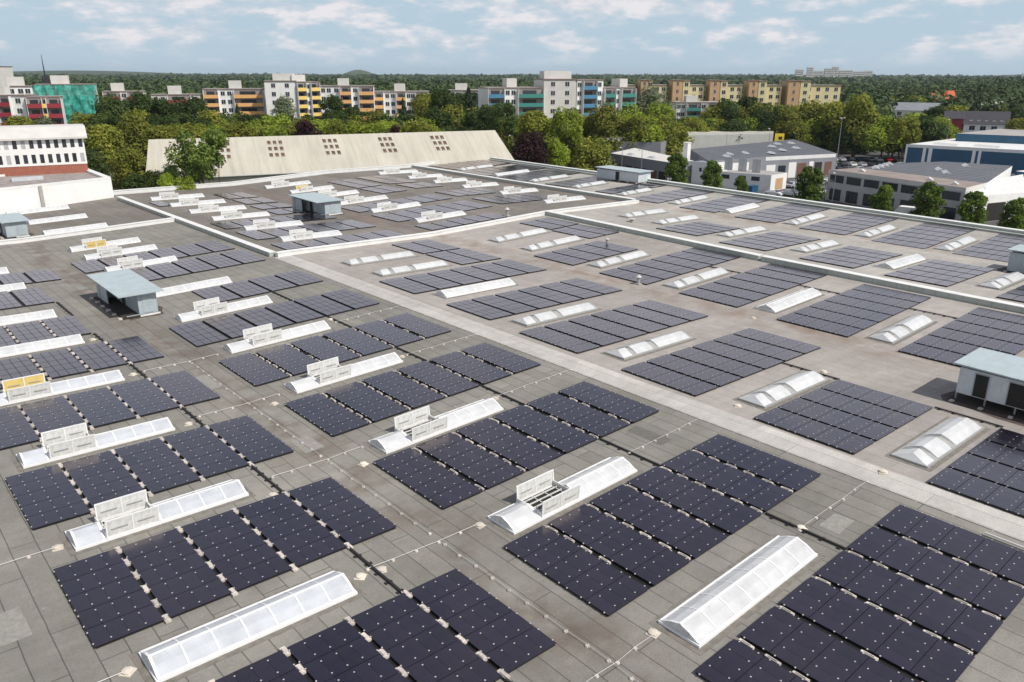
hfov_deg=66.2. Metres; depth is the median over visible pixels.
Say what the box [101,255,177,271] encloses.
skylight
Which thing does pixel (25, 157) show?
window
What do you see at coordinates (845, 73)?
tower block
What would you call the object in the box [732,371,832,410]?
skylight
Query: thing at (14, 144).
window
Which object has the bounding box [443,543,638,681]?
lightning conductor
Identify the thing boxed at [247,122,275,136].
tree
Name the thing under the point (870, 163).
parked car
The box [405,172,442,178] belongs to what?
skylight
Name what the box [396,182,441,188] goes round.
solar array
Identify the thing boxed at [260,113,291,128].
tree
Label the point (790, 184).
parked car
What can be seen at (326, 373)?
skylight
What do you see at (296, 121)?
tree
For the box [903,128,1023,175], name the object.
blue hall
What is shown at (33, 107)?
apartment block
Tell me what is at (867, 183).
window
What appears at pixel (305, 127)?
tree
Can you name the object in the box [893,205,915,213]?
parked van
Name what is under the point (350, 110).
tree
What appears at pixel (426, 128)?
tree
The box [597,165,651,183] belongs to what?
plant hut
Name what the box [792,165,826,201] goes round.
tree
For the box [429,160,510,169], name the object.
solar array
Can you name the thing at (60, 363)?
solar array
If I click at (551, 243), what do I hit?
skylight
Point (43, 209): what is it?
skylight
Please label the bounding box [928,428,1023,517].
solar array
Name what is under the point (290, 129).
tree
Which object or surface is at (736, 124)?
tree
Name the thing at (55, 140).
window
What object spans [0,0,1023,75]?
sky
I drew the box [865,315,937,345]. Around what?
skylight
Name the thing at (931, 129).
tree
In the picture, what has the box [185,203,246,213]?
skylight
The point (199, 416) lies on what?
lightning conductor
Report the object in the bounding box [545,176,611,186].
solar array
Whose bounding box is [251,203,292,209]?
solar array
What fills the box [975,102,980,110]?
pine tree
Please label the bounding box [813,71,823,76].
tower block
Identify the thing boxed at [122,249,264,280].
solar array
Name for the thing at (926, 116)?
tree
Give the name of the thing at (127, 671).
roof drain
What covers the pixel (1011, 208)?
tree
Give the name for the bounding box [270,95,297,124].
tree
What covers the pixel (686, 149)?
chimney
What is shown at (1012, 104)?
pine tree
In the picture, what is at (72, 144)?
window
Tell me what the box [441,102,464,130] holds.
tree
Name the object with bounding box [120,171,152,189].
tree
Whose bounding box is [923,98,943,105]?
tree
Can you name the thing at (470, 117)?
tree
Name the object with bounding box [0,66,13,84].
tower block
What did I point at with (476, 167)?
skylight
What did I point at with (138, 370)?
cable tray
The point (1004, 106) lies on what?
tree
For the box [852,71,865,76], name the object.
tower block
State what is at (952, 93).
gabled house
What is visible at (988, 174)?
showroom hall
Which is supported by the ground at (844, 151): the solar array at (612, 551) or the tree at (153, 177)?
the tree at (153, 177)
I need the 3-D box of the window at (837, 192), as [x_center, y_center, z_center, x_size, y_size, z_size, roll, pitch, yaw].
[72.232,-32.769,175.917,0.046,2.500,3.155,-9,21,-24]
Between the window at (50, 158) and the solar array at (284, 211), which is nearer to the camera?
the solar array at (284, 211)
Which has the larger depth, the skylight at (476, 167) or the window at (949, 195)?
the skylight at (476, 167)
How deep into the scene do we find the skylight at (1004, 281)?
77.45 m
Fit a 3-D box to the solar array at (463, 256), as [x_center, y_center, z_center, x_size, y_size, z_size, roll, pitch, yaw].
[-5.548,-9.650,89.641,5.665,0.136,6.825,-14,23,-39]
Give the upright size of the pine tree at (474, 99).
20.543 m
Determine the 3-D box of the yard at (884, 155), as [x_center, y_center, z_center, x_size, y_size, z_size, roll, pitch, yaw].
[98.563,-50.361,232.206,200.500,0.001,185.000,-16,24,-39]
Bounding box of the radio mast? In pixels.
[41,55,49,83]
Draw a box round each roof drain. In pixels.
[52,544,63,551]
[118,666,136,677]
[266,492,277,496]
[354,572,366,580]
[358,461,368,466]
[376,566,386,572]
[473,522,485,528]
[645,628,660,638]
[794,525,807,531]
[878,469,887,474]
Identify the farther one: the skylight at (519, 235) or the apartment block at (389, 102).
the apartment block at (389, 102)
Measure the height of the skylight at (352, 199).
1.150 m
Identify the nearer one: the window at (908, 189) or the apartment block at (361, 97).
the window at (908, 189)
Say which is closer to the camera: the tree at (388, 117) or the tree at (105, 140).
the tree at (105, 140)
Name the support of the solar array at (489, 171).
on the factory building at (44, 637)
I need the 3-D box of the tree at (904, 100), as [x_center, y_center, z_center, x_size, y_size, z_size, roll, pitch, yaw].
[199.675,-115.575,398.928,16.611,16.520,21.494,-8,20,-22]
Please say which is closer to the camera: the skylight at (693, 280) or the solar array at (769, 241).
the skylight at (693, 280)
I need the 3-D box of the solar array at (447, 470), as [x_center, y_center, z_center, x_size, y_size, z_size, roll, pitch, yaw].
[0.751,5.409,45.070,16.401,0.146,6.347,-17,25,-38]
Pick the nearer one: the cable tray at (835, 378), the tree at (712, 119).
the cable tray at (835, 378)
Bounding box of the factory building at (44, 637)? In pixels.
[0,157,1023,681]
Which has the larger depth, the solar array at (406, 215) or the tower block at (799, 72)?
the tower block at (799, 72)
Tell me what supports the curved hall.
on the ground at (844, 151)
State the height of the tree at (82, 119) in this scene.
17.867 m
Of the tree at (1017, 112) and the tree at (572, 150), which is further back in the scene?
the tree at (1017, 112)
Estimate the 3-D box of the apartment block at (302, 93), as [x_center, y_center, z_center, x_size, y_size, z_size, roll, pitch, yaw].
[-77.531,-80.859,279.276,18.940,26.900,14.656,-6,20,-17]
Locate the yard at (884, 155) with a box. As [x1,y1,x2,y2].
[596,151,1023,229]
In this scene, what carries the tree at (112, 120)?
on the yard back
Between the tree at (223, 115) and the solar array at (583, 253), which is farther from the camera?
the tree at (223, 115)
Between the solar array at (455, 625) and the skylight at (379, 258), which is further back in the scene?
the skylight at (379, 258)
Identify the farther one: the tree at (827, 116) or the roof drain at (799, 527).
the tree at (827, 116)
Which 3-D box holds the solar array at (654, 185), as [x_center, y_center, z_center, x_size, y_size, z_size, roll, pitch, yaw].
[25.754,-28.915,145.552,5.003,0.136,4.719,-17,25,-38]
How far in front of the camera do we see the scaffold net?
253.11 m
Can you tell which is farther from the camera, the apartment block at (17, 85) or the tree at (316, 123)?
the apartment block at (17, 85)
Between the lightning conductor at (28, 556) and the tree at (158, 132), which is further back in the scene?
the tree at (158, 132)
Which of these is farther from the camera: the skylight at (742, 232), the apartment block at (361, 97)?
the apartment block at (361, 97)
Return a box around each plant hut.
[0,213,33,238]
[86,269,163,320]
[288,192,344,215]
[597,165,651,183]
[941,347,1023,425]
[997,244,1023,273]
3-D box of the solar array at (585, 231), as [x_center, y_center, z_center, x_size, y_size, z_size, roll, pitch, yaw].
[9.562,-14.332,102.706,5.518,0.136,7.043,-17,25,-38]
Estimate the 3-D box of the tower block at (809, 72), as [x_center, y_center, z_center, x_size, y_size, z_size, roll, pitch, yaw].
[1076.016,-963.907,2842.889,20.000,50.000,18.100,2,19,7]
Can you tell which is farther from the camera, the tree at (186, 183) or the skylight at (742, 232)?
the tree at (186, 183)
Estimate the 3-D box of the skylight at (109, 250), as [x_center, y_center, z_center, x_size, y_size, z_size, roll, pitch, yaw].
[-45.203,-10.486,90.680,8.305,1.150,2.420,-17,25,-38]
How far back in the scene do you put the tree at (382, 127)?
201.10 m
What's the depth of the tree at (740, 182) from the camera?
167.44 m
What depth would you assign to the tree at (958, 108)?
343.04 m
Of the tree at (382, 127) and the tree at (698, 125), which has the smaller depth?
the tree at (382, 127)
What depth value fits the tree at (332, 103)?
238.46 m
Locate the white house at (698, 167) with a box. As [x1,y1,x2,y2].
[691,160,731,184]
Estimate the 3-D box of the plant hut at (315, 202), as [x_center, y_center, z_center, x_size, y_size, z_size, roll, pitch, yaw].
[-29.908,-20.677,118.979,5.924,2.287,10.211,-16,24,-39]
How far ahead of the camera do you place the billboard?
259.73 m
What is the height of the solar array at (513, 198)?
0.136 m
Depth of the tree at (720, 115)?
286.71 m
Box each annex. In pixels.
[972,174,1023,221]
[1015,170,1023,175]
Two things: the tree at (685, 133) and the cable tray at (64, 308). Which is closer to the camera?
the cable tray at (64, 308)
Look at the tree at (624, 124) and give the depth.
250.65 m
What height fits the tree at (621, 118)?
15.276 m
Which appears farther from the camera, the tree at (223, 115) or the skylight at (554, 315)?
the tree at (223, 115)
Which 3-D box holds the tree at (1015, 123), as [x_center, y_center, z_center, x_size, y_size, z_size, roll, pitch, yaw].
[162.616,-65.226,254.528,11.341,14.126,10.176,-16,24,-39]
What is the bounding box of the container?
[747,185,758,192]
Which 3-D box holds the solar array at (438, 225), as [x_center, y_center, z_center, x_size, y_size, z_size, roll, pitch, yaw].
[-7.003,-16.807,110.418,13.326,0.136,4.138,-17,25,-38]
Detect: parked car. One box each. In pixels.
[763,189,783,195]
[780,189,797,195]
[786,181,796,187]
[837,157,846,161]
[837,162,847,165]
[846,157,855,161]
[847,162,856,166]
[855,157,864,161]
[856,162,866,166]
[864,157,875,161]
[866,162,876,165]
[874,157,883,161]
[883,157,893,161]
[893,157,903,161]
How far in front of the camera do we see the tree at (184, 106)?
223.33 m
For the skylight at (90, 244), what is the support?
on the factory building at (44, 637)
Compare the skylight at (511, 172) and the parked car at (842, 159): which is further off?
the parked car at (842, 159)
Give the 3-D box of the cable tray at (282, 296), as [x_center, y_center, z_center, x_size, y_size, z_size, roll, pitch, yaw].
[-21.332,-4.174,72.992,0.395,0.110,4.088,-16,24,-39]
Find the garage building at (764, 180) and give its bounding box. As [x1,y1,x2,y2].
[720,170,786,190]
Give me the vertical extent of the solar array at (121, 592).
0.146 m
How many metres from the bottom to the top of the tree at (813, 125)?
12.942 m
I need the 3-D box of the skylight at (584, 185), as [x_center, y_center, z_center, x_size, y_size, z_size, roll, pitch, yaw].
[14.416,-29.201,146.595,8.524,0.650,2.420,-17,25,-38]
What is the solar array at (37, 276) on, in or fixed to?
on the factory building at (44, 637)
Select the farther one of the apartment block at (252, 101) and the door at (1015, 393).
the apartment block at (252, 101)
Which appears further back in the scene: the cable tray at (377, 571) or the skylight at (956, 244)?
the skylight at (956, 244)
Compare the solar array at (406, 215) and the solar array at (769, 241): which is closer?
the solar array at (769, 241)
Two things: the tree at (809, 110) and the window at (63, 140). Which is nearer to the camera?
the window at (63, 140)
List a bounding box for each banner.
[724,157,732,169]
[738,158,747,171]
[752,159,761,172]
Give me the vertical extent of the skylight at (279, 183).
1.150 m
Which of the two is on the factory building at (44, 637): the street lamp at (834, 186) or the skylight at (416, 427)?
the skylight at (416, 427)
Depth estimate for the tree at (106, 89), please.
321.65 m
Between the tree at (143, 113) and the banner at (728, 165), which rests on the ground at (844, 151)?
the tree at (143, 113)
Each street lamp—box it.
[832,172,835,202]
[835,117,844,168]
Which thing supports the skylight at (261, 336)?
on the factory building at (44, 637)
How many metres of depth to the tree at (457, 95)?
292.47 m
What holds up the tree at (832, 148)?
on the yard at (884, 155)
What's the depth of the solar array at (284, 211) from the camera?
118.17 m
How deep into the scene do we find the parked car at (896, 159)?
254.29 m
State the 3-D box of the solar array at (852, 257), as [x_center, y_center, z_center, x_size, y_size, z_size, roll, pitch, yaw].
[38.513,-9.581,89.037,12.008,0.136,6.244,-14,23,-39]
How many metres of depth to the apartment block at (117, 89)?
291.26 m
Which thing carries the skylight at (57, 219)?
on the factory building at (44, 637)
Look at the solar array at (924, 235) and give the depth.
101.19 m
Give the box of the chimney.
[683,142,691,159]
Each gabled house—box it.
[891,102,940,118]
[930,90,954,100]
[943,111,965,132]
[961,111,1010,132]
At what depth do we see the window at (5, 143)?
130.87 m
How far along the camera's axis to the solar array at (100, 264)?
89.72 m
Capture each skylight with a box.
[0,267,11,274]
[0,282,28,291]
[0,309,60,325]
[0,334,88,358]
[0,369,129,407]
[5,205,71,214]
[10,417,181,471]
[27,213,89,224]
[40,222,107,234]
[57,478,255,556]
[66,237,142,252]
[80,244,158,260]
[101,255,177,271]
[129,568,365,681]
[146,191,204,200]
[156,276,233,297]
[168,197,227,206]
[170,295,276,323]
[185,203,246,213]
[207,210,271,220]
[217,320,334,354]
[239,219,304,230]
[262,180,312,188]
[274,228,343,241]
[279,352,406,395]
[286,184,335,193]
[318,189,358,196]
[339,251,418,266]
[341,195,390,205]
[362,398,508,456]
[367,201,423,212]
[370,260,451,276]
[375,168,417,174]
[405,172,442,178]
[410,210,467,222]
[430,176,467,182]
[432,278,517,298]
[458,164,494,170]
[458,180,498,187]
[480,456,643,539]
[487,228,550,242]
[492,169,529,175]
[494,186,538,194]
[508,302,601,327]
[519,235,583,251]
[527,174,569,182]
[538,194,587,203]
[570,181,609,188]
[586,250,652,268]
[600,331,695,361]
[615,188,653,195]
[618,209,669,217]
[648,533,825,655]
[651,215,699,224]
[660,268,732,289]
[667,195,710,204]
[716,226,769,237]
[720,203,759,213]
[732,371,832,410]
[752,288,824,313]
[781,213,826,225]
[790,240,840,252]
[852,224,898,237]
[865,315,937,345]
[874,254,926,269]
[884,416,990,471]
[932,236,979,251]
[974,272,1023,290]
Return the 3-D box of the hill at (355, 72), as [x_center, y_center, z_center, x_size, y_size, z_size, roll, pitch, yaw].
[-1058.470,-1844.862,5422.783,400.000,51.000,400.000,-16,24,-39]
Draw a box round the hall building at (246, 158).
[146,130,513,183]
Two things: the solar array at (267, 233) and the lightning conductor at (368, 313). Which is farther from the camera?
the solar array at (267, 233)
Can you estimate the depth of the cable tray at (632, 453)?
42.84 m
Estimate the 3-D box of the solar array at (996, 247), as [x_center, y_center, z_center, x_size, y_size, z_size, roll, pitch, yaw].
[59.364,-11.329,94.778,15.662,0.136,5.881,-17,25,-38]
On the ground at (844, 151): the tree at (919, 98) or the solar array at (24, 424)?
the tree at (919, 98)
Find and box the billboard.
[774,133,784,140]
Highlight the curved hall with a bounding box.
[601,136,667,161]
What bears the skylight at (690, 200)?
on the factory building at (44, 637)
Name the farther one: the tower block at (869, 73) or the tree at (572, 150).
the tower block at (869, 73)
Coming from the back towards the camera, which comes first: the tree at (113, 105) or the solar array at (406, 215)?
the tree at (113, 105)
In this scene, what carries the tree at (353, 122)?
on the yard back
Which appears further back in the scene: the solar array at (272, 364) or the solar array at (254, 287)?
the solar array at (254, 287)
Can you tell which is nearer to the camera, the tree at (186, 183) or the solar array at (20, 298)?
the solar array at (20, 298)
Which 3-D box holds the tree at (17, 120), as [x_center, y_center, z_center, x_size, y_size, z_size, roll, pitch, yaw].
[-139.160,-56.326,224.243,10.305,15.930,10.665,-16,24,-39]
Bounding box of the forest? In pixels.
[13,72,1023,114]
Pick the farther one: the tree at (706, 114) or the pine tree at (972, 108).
the pine tree at (972, 108)
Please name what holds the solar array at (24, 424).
on the factory building at (44, 637)
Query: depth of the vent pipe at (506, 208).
113.85 m
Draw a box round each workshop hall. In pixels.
[610,148,692,182]
[690,139,836,177]
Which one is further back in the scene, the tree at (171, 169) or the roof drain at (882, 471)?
the tree at (171, 169)
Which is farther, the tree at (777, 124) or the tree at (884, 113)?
the tree at (884, 113)
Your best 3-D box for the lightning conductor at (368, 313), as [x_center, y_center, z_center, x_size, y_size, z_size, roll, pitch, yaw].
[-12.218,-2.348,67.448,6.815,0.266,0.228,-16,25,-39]
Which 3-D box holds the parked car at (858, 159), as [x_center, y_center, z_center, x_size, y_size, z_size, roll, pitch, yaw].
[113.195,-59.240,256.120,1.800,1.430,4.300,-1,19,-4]
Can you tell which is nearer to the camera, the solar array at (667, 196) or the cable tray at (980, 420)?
the cable tray at (980, 420)
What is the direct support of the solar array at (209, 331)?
on the factory building at (44, 637)
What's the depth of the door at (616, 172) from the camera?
150.97 m
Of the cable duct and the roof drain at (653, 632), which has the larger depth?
the cable duct
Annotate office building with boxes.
[0,124,87,175]
[825,168,986,220]
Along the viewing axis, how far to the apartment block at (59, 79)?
253.82 m
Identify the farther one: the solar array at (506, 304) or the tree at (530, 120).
the tree at (530, 120)
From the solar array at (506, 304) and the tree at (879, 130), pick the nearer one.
the solar array at (506, 304)
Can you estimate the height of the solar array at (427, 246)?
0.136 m
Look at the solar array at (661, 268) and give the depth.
84.83 m
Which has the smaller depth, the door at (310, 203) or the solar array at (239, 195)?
the door at (310, 203)
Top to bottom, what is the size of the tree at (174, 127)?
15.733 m
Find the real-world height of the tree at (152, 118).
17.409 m
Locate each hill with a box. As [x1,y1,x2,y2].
[13,70,183,74]
[344,70,372,74]
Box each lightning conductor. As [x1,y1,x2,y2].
[0,548,51,564]
[143,354,218,371]
[191,362,321,456]
[198,394,279,417]
[271,446,363,477]
[329,462,431,534]
[334,305,402,322]
[365,525,474,570]
[406,334,477,355]
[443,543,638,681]
[497,369,571,396]
[586,635,654,681]
[628,418,701,453]
[803,480,868,525]
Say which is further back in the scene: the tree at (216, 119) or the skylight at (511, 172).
the tree at (216, 119)
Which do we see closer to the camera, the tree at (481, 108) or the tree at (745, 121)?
the tree at (481, 108)
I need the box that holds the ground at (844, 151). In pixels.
[107,102,972,181]
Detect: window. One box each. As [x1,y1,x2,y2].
[3,141,8,149]
[6,156,11,164]
[12,141,16,148]
[14,155,19,163]
[15,98,20,103]
[17,108,22,113]
[20,140,25,148]
[23,155,28,163]
[28,140,33,148]
[31,155,36,162]
[37,140,41,147]
[39,154,44,162]
[45,140,50,147]
[48,154,52,162]
[53,139,58,147]
[56,154,60,161]
[61,139,66,146]
[64,153,68,161]
[70,139,74,146]
[72,153,76,161]
[78,138,82,146]
[80,153,84,160]
[721,174,729,178]
[751,176,759,180]
[829,188,840,200]
[830,174,843,183]
[845,191,857,203]
[846,177,860,185]
[862,194,871,206]
[863,179,878,188]
[882,182,897,191]
[900,185,917,193]
[900,200,913,205]
[939,206,955,219]
[941,190,960,200]
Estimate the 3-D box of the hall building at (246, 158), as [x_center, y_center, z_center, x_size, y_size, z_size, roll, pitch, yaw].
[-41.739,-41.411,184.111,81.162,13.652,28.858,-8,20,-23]
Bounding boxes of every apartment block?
[0,77,32,93]
[0,86,66,125]
[34,75,98,101]
[101,83,200,113]
[202,80,266,118]
[263,73,321,118]
[320,78,374,119]
[374,84,428,116]
[449,83,477,95]
[477,71,636,118]
[609,79,841,108]
[671,95,717,118]
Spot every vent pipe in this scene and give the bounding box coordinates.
[503,207,510,215]
[634,275,641,284]
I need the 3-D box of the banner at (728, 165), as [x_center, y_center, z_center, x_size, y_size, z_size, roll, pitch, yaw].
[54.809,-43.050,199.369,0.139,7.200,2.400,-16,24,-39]
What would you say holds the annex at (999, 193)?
on the yard at (884, 155)
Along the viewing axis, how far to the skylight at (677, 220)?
110.26 m
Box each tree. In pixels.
[2,115,34,125]
[33,115,55,124]
[68,110,89,130]
[83,123,126,175]
[85,148,108,175]
[86,112,112,128]
[91,93,129,116]
[98,88,110,103]
[103,114,121,129]
[108,147,146,189]
[114,108,151,176]
[119,90,152,115]
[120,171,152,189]
[130,109,150,120]
[134,124,177,159]
[138,97,172,117]
[141,113,161,124]
[143,169,161,187]
[150,115,179,126]
[157,172,175,186]
[162,163,182,183]
[164,124,180,135]
[164,126,229,183]
[165,96,200,118]
[166,112,192,123]
[175,176,196,189]
[177,121,208,137]
[185,115,212,127]
[188,96,208,113]
[197,109,226,127]
[214,110,234,123]
[217,118,251,136]
[233,112,254,124]
[235,103,240,114]
[247,118,262,130]
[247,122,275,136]
[253,112,275,122]
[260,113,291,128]
[260,124,287,135]
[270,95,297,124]
[283,123,296,135]
[291,116,311,127]
[291,119,322,135]
[297,114,321,122]
[311,119,325,134]
[313,118,341,132]
[318,93,345,119]
[324,119,349,134]
[326,110,350,123]
[342,122,373,133]
[344,105,364,119]
[345,119,359,126]
[347,114,363,121]
[359,109,389,125]
[369,119,401,133]
[374,112,403,124]
[385,124,400,132]
[393,111,416,125]
[399,97,407,115]
[400,117,431,132]
[409,93,431,117]
[413,122,435,131]
[417,117,444,131]
[420,105,444,128]
[428,87,452,111]
[428,111,457,131]
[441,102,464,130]
[443,97,465,126]
[450,90,474,105]
[456,110,485,130]
[462,86,476,111]
[468,105,497,130]
[471,93,477,109]
[475,104,486,111]
[487,101,517,145]
[496,119,517,151]
[508,112,525,152]
[510,130,548,163]
[513,110,550,146]
[515,127,553,143]
[544,136,570,166]
[546,106,584,166]
[563,138,581,162]
[568,135,616,170]
[579,116,600,138]
[583,99,623,150]
[585,137,610,160]
[606,114,624,136]
[611,117,630,134]
[618,101,645,118]
[618,112,657,147]
[618,115,639,136]
[624,115,664,141]
[636,85,680,116]
[644,101,675,119]
[645,113,675,145]
[656,119,694,155]
[658,116,682,152]
[663,153,689,183]
[672,118,688,130]
[680,116,705,126]
[687,118,710,131]
[698,117,715,129]
[699,160,723,187]
[700,104,719,119]
[703,118,717,130]
[708,103,729,121]
[710,117,726,130]
[714,97,742,120]
[720,117,746,140]
[730,105,750,121]
[734,175,748,191]
[736,94,765,111]
[740,119,755,130]
[742,122,752,130]
[743,116,765,130]
[744,99,763,114]
[749,106,777,140]
[766,102,786,115]
[768,118,784,139]
[771,104,800,138]
[773,104,789,116]
[781,119,811,143]
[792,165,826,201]
[794,102,803,115]
[795,97,822,146]
[803,118,818,143]
[804,117,825,146]
[810,100,845,149]
[817,119,836,147]
[824,123,850,154]
[828,119,870,156]
[833,90,880,157]
[856,115,905,156]
[868,184,893,211]
[878,108,893,118]
[883,115,908,157]
[886,115,922,161]
[892,97,911,103]
[899,114,931,150]
[903,95,926,102]
[903,111,925,119]
[907,181,945,217]
[913,116,949,143]
[922,105,947,117]
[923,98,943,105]
[933,118,955,138]
[935,116,963,139]
[939,104,968,116]
[943,98,968,110]
[956,190,988,224]
[968,104,975,110]
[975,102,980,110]
[981,104,1001,110]
[993,105,1007,111]
[996,197,1023,229]
[1003,103,1023,119]
[1004,117,1023,129]
[1008,101,1016,119]
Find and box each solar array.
[0,269,61,284]
[0,287,54,309]
[0,315,91,346]
[0,336,163,388]
[0,370,220,450]
[5,415,293,529]
[53,477,396,648]
[71,240,234,273]
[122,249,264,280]
[149,201,168,206]
[169,289,379,346]
[192,270,322,302]
[207,568,555,681]
[210,213,336,229]
[214,192,258,198]
[219,313,450,386]
[233,197,277,204]
[236,220,375,239]
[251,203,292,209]
[265,208,310,214]
[271,230,403,249]
[284,342,540,436]
[328,179,380,187]
[341,194,452,212]
[356,175,418,183]
[360,186,406,193]
[372,200,491,221]
[373,381,658,509]
[379,259,546,293]
[392,239,459,253]
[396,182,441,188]
[415,213,506,230]
[426,248,500,264]
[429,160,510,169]
[435,188,497,196]
[447,278,621,319]
[463,164,544,175]
[472,193,546,203]
[493,169,578,180]
[504,434,820,616]
[520,217,578,229]
[520,300,708,353]
[534,241,637,265]
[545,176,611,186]
[552,224,618,238]
[595,183,662,193]
[599,247,740,284]
[622,328,820,396]
[634,182,666,187]
[634,188,713,202]
[656,221,739,235]
[680,195,769,212]
[680,263,826,307]
[695,504,1023,681]
[719,231,820,250]
[735,203,829,222]
[754,379,932,454]
[777,284,930,337]
[799,213,897,234]
[799,246,902,268]
[872,222,975,248]
[884,259,994,286]
[899,307,1023,366]
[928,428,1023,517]
[953,233,1023,261]
[996,285,1023,302]
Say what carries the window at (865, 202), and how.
in the office building at (857, 186)
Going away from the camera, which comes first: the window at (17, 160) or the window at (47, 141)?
the window at (17, 160)
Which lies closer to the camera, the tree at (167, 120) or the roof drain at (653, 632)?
the roof drain at (653, 632)
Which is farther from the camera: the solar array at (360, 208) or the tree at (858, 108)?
the tree at (858, 108)
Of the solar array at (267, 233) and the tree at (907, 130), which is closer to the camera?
the solar array at (267, 233)
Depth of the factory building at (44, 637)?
49.41 m
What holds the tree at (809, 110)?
on the ground at (844, 151)
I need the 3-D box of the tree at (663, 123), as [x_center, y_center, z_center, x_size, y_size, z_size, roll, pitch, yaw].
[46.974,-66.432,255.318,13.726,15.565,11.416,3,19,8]
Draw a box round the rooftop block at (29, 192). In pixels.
[0,168,113,213]
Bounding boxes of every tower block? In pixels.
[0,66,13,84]
[795,69,803,76]
[806,67,813,76]
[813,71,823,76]
[823,68,831,76]
[832,67,838,76]
[838,70,852,77]
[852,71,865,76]
[865,71,872,76]
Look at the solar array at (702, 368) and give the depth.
56.40 m
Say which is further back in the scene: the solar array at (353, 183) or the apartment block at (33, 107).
the apartment block at (33, 107)
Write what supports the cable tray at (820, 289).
on the factory building at (44, 637)
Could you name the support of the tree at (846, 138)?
on the yard at (884, 155)
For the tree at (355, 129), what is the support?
on the yard back
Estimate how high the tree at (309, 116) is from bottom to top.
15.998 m
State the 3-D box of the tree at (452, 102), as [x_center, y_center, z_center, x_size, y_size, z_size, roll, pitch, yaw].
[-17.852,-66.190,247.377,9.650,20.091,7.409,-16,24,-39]
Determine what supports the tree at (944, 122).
on the yard at (884, 155)
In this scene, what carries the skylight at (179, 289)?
on the factory building at (44, 637)
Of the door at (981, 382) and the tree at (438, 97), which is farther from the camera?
the tree at (438, 97)
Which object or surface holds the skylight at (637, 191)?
on the factory building at (44, 637)
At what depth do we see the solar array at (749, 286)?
77.15 m
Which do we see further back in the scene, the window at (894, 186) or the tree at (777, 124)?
the tree at (777, 124)
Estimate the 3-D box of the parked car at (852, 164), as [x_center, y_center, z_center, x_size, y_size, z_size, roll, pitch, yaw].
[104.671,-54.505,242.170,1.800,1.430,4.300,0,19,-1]
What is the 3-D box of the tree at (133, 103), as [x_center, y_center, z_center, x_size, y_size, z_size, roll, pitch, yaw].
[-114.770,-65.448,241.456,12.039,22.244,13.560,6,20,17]
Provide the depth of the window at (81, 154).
136.74 m
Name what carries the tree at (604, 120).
on the ground at (844, 151)
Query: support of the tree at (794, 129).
on the ground at (844, 151)
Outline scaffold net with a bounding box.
[32,85,98,123]
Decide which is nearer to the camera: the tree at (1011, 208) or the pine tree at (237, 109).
the tree at (1011, 208)
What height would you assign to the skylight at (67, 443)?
1.148 m
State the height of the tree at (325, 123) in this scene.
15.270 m
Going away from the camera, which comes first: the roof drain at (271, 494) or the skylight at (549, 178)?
the roof drain at (271, 494)
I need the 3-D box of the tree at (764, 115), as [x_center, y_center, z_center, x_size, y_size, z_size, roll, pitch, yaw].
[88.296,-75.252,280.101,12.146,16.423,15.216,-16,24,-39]
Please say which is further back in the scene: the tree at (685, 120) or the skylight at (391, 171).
the tree at (685, 120)
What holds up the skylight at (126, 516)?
on the factory building at (44, 637)
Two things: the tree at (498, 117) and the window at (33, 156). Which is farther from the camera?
the tree at (498, 117)
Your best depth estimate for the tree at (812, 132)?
278.49 m
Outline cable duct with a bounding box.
[984,532,1023,548]
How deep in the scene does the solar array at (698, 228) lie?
104.76 m
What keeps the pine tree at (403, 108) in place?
on the ground at (844, 151)
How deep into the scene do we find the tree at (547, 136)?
225.00 m
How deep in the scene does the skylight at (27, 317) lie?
66.25 m
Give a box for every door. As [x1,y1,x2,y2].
[309,201,312,210]
[615,171,618,179]
[775,177,782,189]
[971,373,989,399]
[1004,382,1023,409]
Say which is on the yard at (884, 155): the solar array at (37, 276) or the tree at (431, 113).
the tree at (431, 113)
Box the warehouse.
[679,130,773,153]
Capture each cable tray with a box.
[56,301,73,315]
[92,333,106,341]
[129,363,148,378]
[180,406,205,426]
[250,464,284,493]
[272,291,292,300]
[327,315,352,327]
[349,546,403,593]
[396,346,426,360]
[481,385,524,404]
[599,438,660,465]
[765,512,846,549]
[782,362,839,379]
[799,285,839,293]
[909,308,956,318]
[934,406,1003,427]
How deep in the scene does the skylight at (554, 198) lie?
127.83 m
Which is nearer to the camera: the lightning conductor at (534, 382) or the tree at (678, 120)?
the lightning conductor at (534, 382)
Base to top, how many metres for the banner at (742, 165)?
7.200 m
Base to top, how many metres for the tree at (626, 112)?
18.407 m
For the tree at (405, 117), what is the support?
on the ground at (844, 151)
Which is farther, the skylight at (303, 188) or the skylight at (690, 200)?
the skylight at (303, 188)
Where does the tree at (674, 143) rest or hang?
on the ground at (844, 151)
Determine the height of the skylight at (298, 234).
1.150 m
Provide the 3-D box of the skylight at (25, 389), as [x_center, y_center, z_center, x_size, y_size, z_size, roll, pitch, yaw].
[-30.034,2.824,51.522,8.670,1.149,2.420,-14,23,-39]
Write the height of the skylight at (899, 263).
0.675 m
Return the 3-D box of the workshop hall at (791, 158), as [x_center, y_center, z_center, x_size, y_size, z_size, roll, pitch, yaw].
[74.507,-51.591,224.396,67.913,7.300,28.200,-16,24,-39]
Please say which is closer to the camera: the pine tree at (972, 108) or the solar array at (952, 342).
the solar array at (952, 342)
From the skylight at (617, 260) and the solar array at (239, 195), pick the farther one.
the solar array at (239, 195)
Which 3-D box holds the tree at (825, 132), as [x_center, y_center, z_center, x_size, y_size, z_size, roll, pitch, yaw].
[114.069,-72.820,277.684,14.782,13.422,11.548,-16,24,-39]

